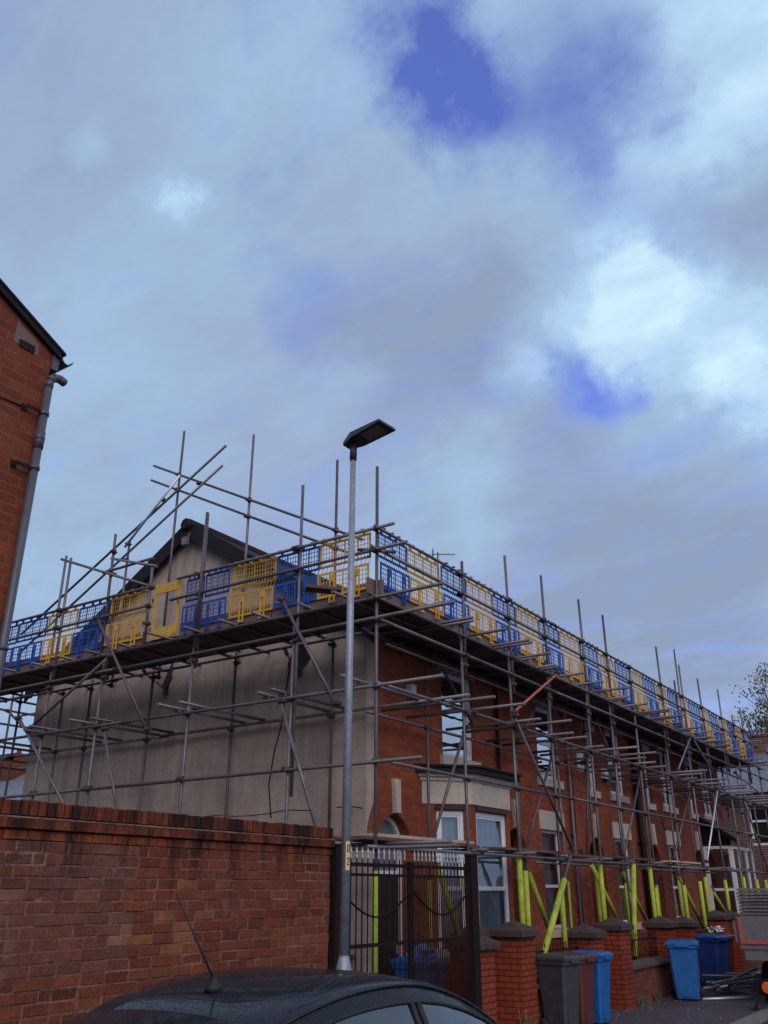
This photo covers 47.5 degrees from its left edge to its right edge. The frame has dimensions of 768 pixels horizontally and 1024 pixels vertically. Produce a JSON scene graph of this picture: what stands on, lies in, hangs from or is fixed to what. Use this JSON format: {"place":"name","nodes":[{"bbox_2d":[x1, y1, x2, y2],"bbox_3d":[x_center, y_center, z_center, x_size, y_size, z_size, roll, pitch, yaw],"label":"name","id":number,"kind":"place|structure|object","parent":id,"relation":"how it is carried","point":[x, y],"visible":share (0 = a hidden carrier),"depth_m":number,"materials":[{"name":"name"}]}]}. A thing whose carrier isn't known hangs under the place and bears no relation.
{"place":"outdoors","nodes":[
{"label":"outdoors","id":0,"kind":"place"},
{"bbox_2d":[0,0,767,754],"label":"sky","id":1,"kind":"structure","parent":0,"point":[526,241],"materials":[{"name":"blue"}]},
{"bbox_2d":[593,970,767,1023],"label":"pavement","id":2,"kind":"structure","parent":0,"point":[729,1011],"depth_m":14.59,"materials":[{"name":"grey asphalt"}]},
{"bbox_2d":[0,278,72,686],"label":"end house","id":3,"kind":"structure","parent":2,"relation":"on","point":[32,355],"depth_m":7.39,"materials":[{"name":"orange brick"}]},
{"bbox_2d":[0,798,334,1023],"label":"brick wall","id":4,"kind":"structure","parent":2,"relation":"on","point":[92,916],"depth_m":7.25,"materials":[{"name":"brick"}]},
{"bbox_2d":[327,844,340,968],"bbox_3d":[-0.533,4.673,9.027,0.120,2.315,0.125,-15,-28,31],"label":"gate post","id":5,"kind":"object","parent":2,"relation":"on","point":[334,906],"visible":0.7,"depth_m":9.20,"materials":[{"name":"black metal"}]},
{"bbox_2d":[349,846,411,978],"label":"iron gate","id":6,"kind":"structure","parent":5,"relation":"attached to","point":[408,942],"depth_m":9.93,"materials":[{"name":"black metal"}]},
{"bbox_2d":[336,419,395,970],"bbox_3d":[-0.192,2.099,8.456,0.580,6.582,0.300,-15,-28,31],"label":"street lamp","id":7,"kind":"object","parent":2,"relation":"on","point":[368,433],"visible":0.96,"depth_m":8.66,"materials":[{"name":"grey metal"}]},
{"bbox_2d":[446,934,500,1021],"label":"brick pillar","id":8,"kind":"structure","parent":2,"relation":"on","point":[488,947],"depth_m":11.44,"materials":[{"name":"brick"}]},
{"bbox_2d":[464,855,482,1009],"bbox_3d":[1.156,5.668,11.295,0.120,2.295,0.190,-15,-28,31],"label":"gate post","id":9,"kind":"object","parent":2,"relation":"on","point":[470,861],"visible":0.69,"depth_m":11.35,"materials":[{"name":"black metal"}]},
{"bbox_2d":[411,850,472,1003],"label":"iron gate","id":10,"kind":"structure","parent":9,"relation":"attached to","point":[420,972],"depth_m":10.83,"materials":[{"name":"black metal"}]},
{"bbox_2d":[486,920,539,1023],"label":"brick pillar","id":11,"kind":"structure","parent":2,"relation":"on","point":[515,973],"depth_m":12.31,"materials":[{"name":"brick"}]},
{"bbox_2d":[536,977,543,1018],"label":"garden wall","id":12,"kind":"structure","parent":2,"relation":"on","point":[540,1011],"depth_m":12.55,"materials":[{"name":"brick"}]},
{"bbox_2d":[535,939,578,973],"bbox_3d":[2.598,6.917,13.501,0.024,0.500,2.160,-15,-28,31],"label":"iron railing","id":13,"kind":"object","parent":12,"relation":"on","point":[558,949],"visible":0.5,"depth_m":13.76,"materials":[{"name":"black metal"}]},
{"bbox_2d":[535,953,583,1023],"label":"wheelie bin","id":14,"kind":"object","parent":2,"relation":"on","point":[558,976],"visible":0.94,"depth_m":12.37,"materials":[{"name":"grey plastic"}]},
{"bbox_2d":[557,951,597,1023],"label":"wheelie bin","id":15,"kind":"object","parent":2,"relation":"on","point":[586,991],"visible":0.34,"depth_m":12.89,"materials":[{"name":"red plastic"}]},
{"bbox_2d":[561,923,606,951],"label":"brick pillar","id":16,"kind":"structure","parent":2,"relation":"on","point":[587,937],"depth_m":14.41,"materials":[{"name":"brick"}]},
{"bbox_2d":[571,950,613,1022],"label":"wheelie bin","id":17,"kind":"object","parent":2,"relation":"on","point":[602,988],"visible":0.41,"depth_m":13.30,"materials":[{"name":"blue plastic"}]},
{"bbox_2d":[591,917,636,1008],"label":"brick pillar","id":18,"kind":"structure","parent":2,"relation":"on","point":[616,942],"depth_m":15.24,"materials":[{"name":"brick"}]},
{"bbox_2d":[632,956,671,1004],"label":"garden wall","id":19,"kind":"structure","parent":2,"relation":"on","point":[651,976],"depth_m":16.23,"materials":[{"name":"brick"}]},
{"bbox_2d":[630,930,658,959],"bbox_3d":[4.818,8.212,16.487,0.024,0.500,2.140,-15,-28,31],"label":"iron railing","id":20,"kind":"object","parent":19,"relation":"on","point":[643,939],"visible":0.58,"depth_m":16.69,"materials":[{"name":"black metal"}]},
{"bbox_2d":[641,916,678,994],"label":"brick pillar","id":21,"kind":"structure","parent":2,"relation":"on","point":[664,928],"depth_m":17.34,"materials":[{"name":"brick"}]},
{"bbox_2d":[664,939,704,998],"bbox_3d":[5.645,8.574,16.366,0.600,1.001,0.706,-8,-25,18],"label":"wheelie bin","id":22,"kind":"object","parent":2,"relation":"on","point":[683,957],"visible":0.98,"depth_m":16.17,"materials":[{"name":"blue plastic"}]},
{"bbox_2d":[673,916,700,986],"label":"brick pillar","id":23,"kind":"structure","parent":2,"relation":"on","point":[687,928],"depth_m":18.48,"materials":[{"name":"brick"}]},
{"bbox_2d":[610,989,764,1022],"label":"leaf litter","id":24,"kind":"object","parent":2,"relation":"on","point":[669,1003],"visible":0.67,"depth_m":14.62,"materials":[{"name":"brown plant"}]},
{"bbox_2d":[694,934,730,986],"bbox_3d":[6.913,9.457,18.401,0.600,1.001,0.706,21,-31,-39],"label":"wheelie bin","id":25,"kind":"object","parent":2,"relation":"on","point":[712,949],"visible":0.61,"depth_m":18.24,"materials":[{"name":"blue plastic"}]},
{"bbox_2d":[700,910,734,971],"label":"brick pillar","id":26,"kind":"structure","parent":2,"relation":"on","point":[715,918],"depth_m":20.50,"materials":[{"name":"brick"}]},
{"bbox_2d":[700,925,734,978],"bbox_3d":[7.298,9.670,19.078,0.600,1.149,0.706,21,-31,-39],"label":"wheelie bin","id":27,"kind":"object","parent":2,"relation":"on","point":[717,930],"visible":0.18,"depth_m":19.03,"materials":[{"name":"plastic"}]},
{"bbox_2d":[702,996,754,1000],"bbox_3d":[6.367,8.988,16.140,1.101,0.046,0.048,7,-24,-15],"label":"loose tube","id":28,"kind":"object","parent":2,"relation":"on","point":[728,998],"visible":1,"depth_m":16.12,"materials":[{"name":"silver metal"}]},
{"bbox_2d":[701,974,761,977],"bbox_3d":[7.049,9.291,17.466,1.589,0.119,0.048,6,-24,-14],"label":"loose tube","id":29,"kind":"object","parent":2,"relation":"on","point":[712,975],"visible":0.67,"depth_m":17.37,"materials":[{"name":"grey metal"}]},
{"bbox_2d":[723,910,747,972],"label":"brick pillar","id":30,"kind":"structure","parent":2,"relation":"on","point":[740,963],"depth_m":21.11,"materials":[{"name":"brick"}]},
{"bbox_2d":[715,987,763,996],"bbox_3d":[6.697,9.059,16.491,0.048,0.076,1.263,9,-25,-20],"label":"loose tube","id":31,"kind":"object","parent":2,"relation":"on","point":[739,991],"visible":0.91,"depth_m":16.44,"materials":[{"name":"grey metal"}]},
{"bbox_2d":[706,967,757,990],"bbox_3d":[6.876,9.205,17.217,1.472,0.365,0.048,12,-26,-26],"label":"loose tube","id":32,"kind":"object","parent":31,"relation":"on","point":[736,976],"visible":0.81,"depth_m":17.29,"materials":[{"name":"grey metal"}]},
{"bbox_2d":[717,733,767,911],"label":"crossing house","id":33,"kind":"structure","parent":2,"relation":"on","point":[760,813],"depth_m":32.55,"materials":[{"name":"brick"}]},
{"bbox_2d":[747,801,767,844],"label":"window","id":34,"kind":"structure","parent":33,"relation":"in","point":[760,813],"depth_m":32.31,"materials":[{"name":"white plastic"}]},
{"bbox_2d":[747,960,763,971],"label":"garden wall","id":35,"kind":"structure","parent":2,"relation":"on","point":[752,964],"depth_m":22.01,"materials":[{"name":"brick"}]},
{"label":"road","id":36,"kind":"structure","parent":0,"visible":0},
{"bbox_2d":[61,892,497,1023],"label":"parked car","id":37,"kind":"object","parent":36,"relation":"on","point":[275,995],"visible":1,"depth_m":4.10,"materials":[{"name":"black paint"}]},
{"bbox_2d":[732,916,767,1000],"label":"flatbed truck","id":38,"kind":"object","parent":36,"relation":"on","point":[751,935],"visible":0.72,"depth_m":15.57,"materials":[{"name":"grey metal"}]},
{"bbox_2d":[750,979,767,1010],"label":"warning lamp","id":39,"kind":"object","parent":36,"relation":"on","point":[761,986],"visible":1,"depth_m":14.88,"materials":[{"name":"plastic"}]},
{"label":"ground","id":40,"kind":"structure","parent":0,"visible":0},
{"bbox_2d":[0,750,27,799],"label":"house","id":41,"kind":"structure","parent":40,"relation":"on","point":[16,782],"depth_m":40.23,"materials":[{"name":"brick"}]},
{"bbox_2d":[709,661,767,745],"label":"street tree","id":42,"kind":"object","parent":40,"relation":"on","point":[761,723],"visible":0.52,"depth_m":44.29,"materials":[{"name":"green plant"}]},
{"bbox_2d":[730,1007,767,1023],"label":"kerb","id":43,"kind":"structure","parent":40,"relation":"on","point":[760,1017],"depth_m":14.03,"materials":[{"name":"concrete"}]},
{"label":"yard","id":44,"kind":"structure","parent":0,"visible":0},
{"bbox_2d":[21,518,521,990],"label":"terraced house","id":45,"kind":"structure","parent":44,"relation":"on","point":[402,800],"depth_m":14.66,"materials":[{"name":"beige paint"}]},
{"bbox_2d":[141,663,173,695],"bbox_3d":[-3.940,2.965,15.698,0.524,0.515,0.734,-9,-25,21],"label":"satellite dish","id":46,"kind":"object","parent":45,"relation":"attached to","point":[167,682],"visible":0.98,"depth_m":15.50,"materials":[{"name":"black metal"}]},
{"bbox_2d":[268,665,289,817],"bbox_3d":[-1.695,3.607,14.151,0.367,2.552,0.020,-15,-28,31],"label":"wall cable","id":47,"kind":"object","parent":45,"relation":"attached to","point":[275,749],"depth_m":14.08,"materials":[{"name":"black paint"}]},
{"bbox_2d":[283,646,309,675],"bbox_3d":[-1.342,2.373,13.987,0.376,0.486,0.892,-3,-24,6],"label":"satellite dish","id":48,"kind":"object","parent":45,"relation":"attached to","point":[303,658],"visible":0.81,"depth_m":14.01,"materials":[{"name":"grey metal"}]},
{"bbox_2d":[379,877,398,975],"bbox_3d":[-0.004,6.360,12.709,0.080,1.950,0.800,-15,-28,31],"label":"door","id":49,"kind":"structure","parent":45,"relation":"in","point":[381,878],"depth_m":12.93,"materials":[{"name":"black wood"}]},
{"bbox_2d":[436,810,464,947],"bbox_3d":[1.044,5.778,13.804,0.460,1.990,0.141,5,-24,-12],"label":"window","id":50,"kind":"structure","parent":45,"relation":"in","point":[451,826],"depth_m":14.03,"materials":[{"name":"white plastic"}]},
{"bbox_2d":[441,671,471,760],"bbox_3d":[1.254,3.667,15.647,0.060,1.470,1.100,-15,-28,31],"label":"window","id":51,"kind":"structure","parent":45,"relation":"in","point":[450,743],"depth_m":15.65,"materials":[{"name":"glass"}]},
{"bbox_2d":[476,812,509,928],"bbox_3d":[1.721,6.019,14.358,0.141,1.990,1.080,-15,-28,31],"label":"window","id":52,"kind":"structure","parent":45,"relation":"in","point":[490,909],"depth_m":14.55,"materials":[{"name":"white plastic"}]},
{"bbox_2d":[497,821,504,923],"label":"window","id":53,"kind":"structure","parent":45,"relation":"in","point":[498,824],"depth_m":15.16,"materials":[{"name":"white plastic"}]},
{"bbox_2d":[0,431,767,974],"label":"scaffold","id":54,"kind":"object","parent":44,"relation":"on","point":[294,627],"visible":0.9,"depth_m":14.88,"materials":[{"name":"grey metal"}]},
{"bbox_2d":[3,622,19,672],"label":"brick guard panel","id":55,"kind":"object","parent":54,"relation":"attached to","point":[13,643],"visible":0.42,"depth_m":16.55,"materials":[{"name":"blue plastic"}]},
{"bbox_2d":[10,615,48,669],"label":"brick guard panel","id":56,"kind":"object","parent":54,"relation":"attached to","point":[33,647],"visible":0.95,"depth_m":16.18,"materials":[{"name":"blue plastic"}]},
{"bbox_2d":[40,607,78,663],"bbox_3d":[-5.864,2.225,15.740,0.840,1.000,0.096,-15,-28,31],"label":"brick guard panel","id":57,"kind":"object","parent":54,"relation":"attached to","point":[63,647],"visible":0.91,"depth_m":15.71,"materials":[{"name":"yellow plastic"}]},
{"bbox_2d":[70,598,111,656],"bbox_3d":[-5.138,2.031,15.292,0.890,1.000,0.096,-15,-29,31],"label":"brick guard panel","id":58,"kind":"object","parent":54,"relation":"attached to","point":[95,640],"visible":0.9,"depth_m":15.30,"materials":[{"name":"blue plastic"}]},
{"bbox_2d":[104,589,148,649],"bbox_3d":[-4.376,1.818,14.802,0.950,1.001,0.085,-15,-28,31],"label":"brick guard panel","id":59,"kind":"object","parent":54,"relation":"attached to","point":[133,624],"visible":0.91,"depth_m":14.79,"materials":[{"name":"yellow plastic"}]},
{"bbox_2d":[149,579,181,640],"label":"ladder gate","id":60,"kind":"structure","parent":54,"relation":"attached to","point":[168,630],"depth_m":14.30,"materials":[{"name":"yellow plastic"}]},
{"bbox_2d":[180,576,204,634],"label":"brick guard panel","id":61,"kind":"object","parent":54,"relation":"attached to","point":[187,613],"visible":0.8,"depth_m":13.99,"materials":[{"name":"blue plastic"}]},
{"bbox_2d":[200,566,230,629],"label":"brick guard panel","id":62,"kind":"object","parent":54,"relation":"attached to","point":[213,601],"visible":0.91,"depth_m":13.71,"materials":[{"name":"blue plastic"}]},
{"bbox_2d":[228,553,276,622],"bbox_3d":[-2.014,1.176,13.323,0.890,1.001,0.082,-15,-28,31],"label":"brick guard panel","id":63,"kind":"object","parent":54,"relation":"attached to","point":[261,594],"visible":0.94,"depth_m":13.32,"materials":[{"name":"yellow plastic"}]},
{"bbox_2d":[273,542,319,612],"bbox_3d":[-1.299,0.983,12.877,0.820,1.001,0.086,-15,-28,31],"label":"brick guard panel","id":64,"kind":"object","parent":54,"relation":"attached to","point":[287,586],"visible":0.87,"depth_m":12.88,"materials":[{"name":"blue plastic"}]},
{"bbox_2d":[317,528,370,603],"bbox_3d":[-0.579,0.785,12.421,0.910,1.002,0.084,-15,-28,31],"label":"brick guard panel","id":65,"kind":"object","parent":54,"relation":"attached to","point":[333,576],"visible":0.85,"depth_m":12.42,"materials":[{"name":"yellow plastic"}]},
{"bbox_2d":[378,528,409,604],"bbox_3d":[0.150,0.793,12.490,0.096,1.000,0.760,-15,-28,31],"label":"brick guard panel","id":66,"kind":"object","parent":54,"relation":"attached to","point":[403,582],"visible":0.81,"depth_m":12.49,"materials":[{"name":"blue plastic"}]},
{"bbox_2d":[406,545,443,619],"bbox_3d":[0.628,1.077,13.145,0.096,1.000,0.950,-16,-28,31],"label":"brick guard panel","id":67,"kind":"object","parent":54,"relation":"attached to","point":[436,611],"visible":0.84,"depth_m":13.14,"materials":[{"name":"yellow plastic"}]},
{"bbox_2d":[440,562,469,632],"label":"brick guard panel","id":68,"kind":"object","parent":54,"relation":"attached to","point":[449,591],"visible":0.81,"depth_m":13.77,"materials":[{"name":"blue plastic"}]},
{"bbox_2d":[466,576,496,644],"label":"brick guard panel","id":69,"kind":"object","parent":54,"relation":"attached to","point":[476,617],"visible":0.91,"depth_m":14.46,"materials":[{"name":"yellow plastic"}]},
{"bbox_2d":[492,591,520,655],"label":"brick guard panel","id":70,"kind":"object","parent":54,"relation":"attached to","point":[514,637],"visible":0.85,"depth_m":15.14,"materials":[{"name":"blue plastic"}]},
{"bbox_2d":[515,604,543,665],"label":"brick guard panel","id":71,"kind":"object","parent":54,"relation":"attached to","point":[528,649],"visible":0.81,"depth_m":15.88,"materials":[{"name":"yellow plastic"}]},
{"bbox_2d":[538,617,564,674],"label":"brick guard panel","id":72,"kind":"object","parent":54,"relation":"attached to","point":[559,660],"visible":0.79,"depth_m":16.64,"materials":[{"name":"blue plastic"}]},
{"bbox_2d":[559,628,584,685],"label":"brick guard panel","id":73,"kind":"object","parent":54,"relation":"attached to","point":[571,663],"visible":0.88,"depth_m":17.32,"materials":[{"name":"yellow plastic"}]},
{"bbox_2d":[579,642,602,693],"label":"brick guard panel","id":74,"kind":"object","parent":54,"relation":"attached to","point":[591,669],"visible":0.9,"depth_m":18.12,"materials":[{"name":"blue plastic"}]},
{"bbox_2d":[597,650,619,701],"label":"brick guard panel","id":75,"kind":"object","parent":54,"relation":"attached to","point":[605,679],"visible":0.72,"depth_m":18.82,"materials":[{"name":"yellow plastic"}]},
{"bbox_2d":[614,659,634,708],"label":"brick guard panel","id":76,"kind":"object","parent":54,"relation":"attached to","point":[620,684],"visible":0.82,"depth_m":19.51,"materials":[{"name":"blue plastic"}]},
{"bbox_2d":[630,669,647,711],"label":"brick guard panel","id":77,"kind":"object","parent":54,"relation":"attached to","point":[638,698],"visible":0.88,"depth_m":20.29,"materials":[{"name":"yellow plastic"}]},
{"bbox_2d":[642,674,659,720],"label":"brick guard panel","id":78,"kind":"object","parent":54,"relation":"attached to","point":[650,700],"visible":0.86,"depth_m":20.95,"materials":[{"name":"blue plastic"}]},
{"bbox_2d":[654,682,671,725],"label":"brick guard panel","id":79,"kind":"object","parent":54,"relation":"attached to","point":[661,706],"visible":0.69,"depth_m":21.62,"materials":[{"name":"yellow plastic"}]},
{"bbox_2d":[666,687,682,728],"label":"brick guard panel","id":80,"kind":"object","parent":54,"relation":"attached to","point":[674,712],"visible":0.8,"depth_m":22.27,"materials":[{"name":"blue plastic"}]},
{"bbox_2d":[678,695,693,735],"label":"brick guard panel","id":81,"kind":"object","parent":54,"relation":"attached to","point":[688,715],"visible":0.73,"depth_m":23.03,"materials":[{"name":"yellow plastic"}]},
{"bbox_2d":[688,701,704,740],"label":"brick guard panel","id":82,"kind":"object","parent":54,"relation":"attached to","point":[696,723],"visible":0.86,"depth_m":23.73,"materials":[{"name":"blue plastic"}]},
{"bbox_2d":[699,707,714,744],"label":"brick guard panel","id":83,"kind":"object","parent":54,"relation":"attached to","point":[710,728],"visible":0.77,"depth_m":24.57,"materials":[{"name":"yellow plastic"}]},
{"bbox_2d":[708,712,723,748],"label":"brick guard panel","id":84,"kind":"object","parent":54,"relation":"attached to","point":[716,733],"visible":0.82,"depth_m":25.27,"materials":[{"name":"blue plastic"}]},
{"bbox_2d":[718,718,732,752],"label":"brick guard panel","id":85,"kind":"object","parent":54,"relation":"attached to","point":[727,738],"visible":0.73,"depth_m":26.05,"materials":[{"name":"yellow plastic"}]},
{"bbox_2d":[727,722,739,755],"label":"brick guard panel","id":86,"kind":"object","parent":54,"relation":"attached to","point":[734,741],"visible":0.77,"depth_m":26.59,"materials":[{"name":"blue plastic"}]},
{"bbox_2d":[735,726,746,758],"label":"brick guard panel","id":87,"kind":"object","parent":54,"relation":"attached to","point":[739,740],"visible":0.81,"depth_m":27.36,"materials":[{"name":"yellow plastic"}]},
{"bbox_2d":[390,943,450,987],"bbox_3d":[0.485,6.555,11.970,0.716,1.204,0.600,-15,-28,31],"label":"wheelie bin","id":88,"kind":"object","parent":44,"relation":"on","point":[402,966],"visible":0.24,"depth_m":11.95,"materials":[{"name":"blue plastic"}]},
{"bbox_2d":[325,579,589,976],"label":"terraced house","id":89,"kind":"structure","parent":44,"relation":"on","point":[544,826],"depth_m":17.62,"materials":[{"name":"red brick"}]},
{"bbox_2d":[493,686,500,769],"bbox_3d":[2.142,5.894,15.841,0.116,5.500,0.109,-15,-28,31],"label":"downpipe","id":90,"kind":"object","parent":89,"relation":"attached to","point":[497,735],"visible":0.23,"depth_m":16.53,"materials":[{"name":"black paint"}]},
{"bbox_2d":[535,707,555,778],"bbox_3d":[3.369,4.902,18.493,0.063,1.470,0.950,-15,-28,31],"label":"window","id":91,"kind":"structure","parent":89,"relation":"in","point":[539,712],"depth_m":18.54,"materials":[{"name":"white glass"}]},
{"bbox_2d":[542,830,560,927],"bbox_3d":[3.245,7.341,17.494,0.240,1.800,1.000,-15,-28,31],"label":"window","id":92,"kind":"structure","parent":89,"relation":"in","point":[545,833],"depth_m":17.79,"materials":[{"name":"white plastic"}]},
{"bbox_2d":[563,713,582,925],"bbox_3d":[3.998,6.980,18.344,0.108,5.500,0.096,-15,-28,31],"label":"downpipe","id":93,"kind":"object","parent":89,"relation":"attached to","point":[574,834],"visible":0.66,"depth_m":18.45,"materials":[{"name":"grey paint"}]},
{"bbox_2d":[568,722,584,923],"bbox_3d":[4.125,6.940,18.630,0.021,5.000,0.074,-15,-28,31],"label":"wall cable","id":94,"kind":"object","parent":89,"relation":"attached to","point":[576,831],"depth_m":18.65,"materials":[{"name":"black plastic"}]},
{"bbox_2d":[549,708,648,958],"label":"terraced house","id":95,"kind":"structure","parent":44,"relation":"on","point":[608,824],"depth_m":20.39,"materials":[{"name":"red brick"}]},
{"bbox_2d":[585,732,592,789],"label":"window","id":96,"kind":"structure","parent":95,"relation":"in","point":[587,739],"depth_m":20.38,"materials":[{"name":"glass"}]},
{"bbox_2d":[605,732,622,795],"bbox_3d":[5.550,6.238,21.570,0.240,1.470,0.950,-15,-28,31],"label":"window","id":97,"kind":"structure","parent":95,"relation":"in","point":[607,735],"depth_m":21.75,"materials":[{"name":"white plastic"}]},
{"bbox_2d":[615,839,630,921],"bbox_3d":[5.499,8.657,20.525,0.240,1.800,1.000,-15,-28,31],"label":"window","id":98,"kind":"structure","parent":95,"relation":"in","point":[616,840],"depth_m":20.83,"materials":[{"name":"white plastic"}]},
{"bbox_2d":[628,736,652,919],"bbox_3d":[6.378,8.334,21.463,0.209,5.500,0.240,-15,-28,31],"label":"downpipe","id":99,"kind":"object","parent":95,"relation":"attached to","point":[642,839],"visible":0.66,"depth_m":21.57,"materials":[{"name":"black paint"}]},
{"bbox_2d":[621,732,700,933],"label":"terraced house","id":100,"kind":"structure","parent":44,"relation":"on","point":[662,840],"depth_m":23.63,"materials":[{"name":"red brick"}]},
{"bbox_2d":[657,751,672,806],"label":"window","id":101,"kind":"structure","parent":100,"relation":"in","point":[659,753],"depth_m":24.64,"materials":[{"name":"grey glass"}]},
{"bbox_2d":[609,737,757,932],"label":"terraced house","id":102,"kind":"structure","parent":44,"relation":"on","point":[705,816],"depth_m":26.09,"materials":[{"name":"red brick"}]},
{"bbox_2d":[698,767,711,815],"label":"window","id":103,"kind":"structure","parent":102,"relation":"in","point":[699,768],"depth_m":27.59,"materials":[{"name":"grey glass"}]},
{"bbox_2d":[703,846,756,913],"bbox_3d":[10.520,11.263,26.217,0.818,2.206,2.600,-15,-28,31],"label":"bay window","id":104,"kind":"structure","parent":102,"relation":"in","point":[730,848],"depth_m":25.48,"materials":[{"name":"white plastic"}]},
{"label":"loose tube","id":105,"kind":"object","parent":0,"visible":0},
{"bbox_2d":[705,981,754,984],"bbox_3d":[6.732,9.094,16.859,1.201,0.100,0.048,7,-24,-16],"label":"loose tube","id":106,"kind":"object","parent":105,"relation":"on","point":[743,983],"visible":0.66,"depth_m":16.86,"materials":[{"name":"grey metal"}]},
{"bbox_2d":[710,975,753,983],"bbox_3d":[6.746,9.055,16.895,1.160,0.109,0.048,12,-26,-25],"label":"loose tube","id":107,"kind":"object","parent":106,"relation":"on","point":[730,980],"visible":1,"depth_m":16.86,"materials":[{"name":"grey metal"}]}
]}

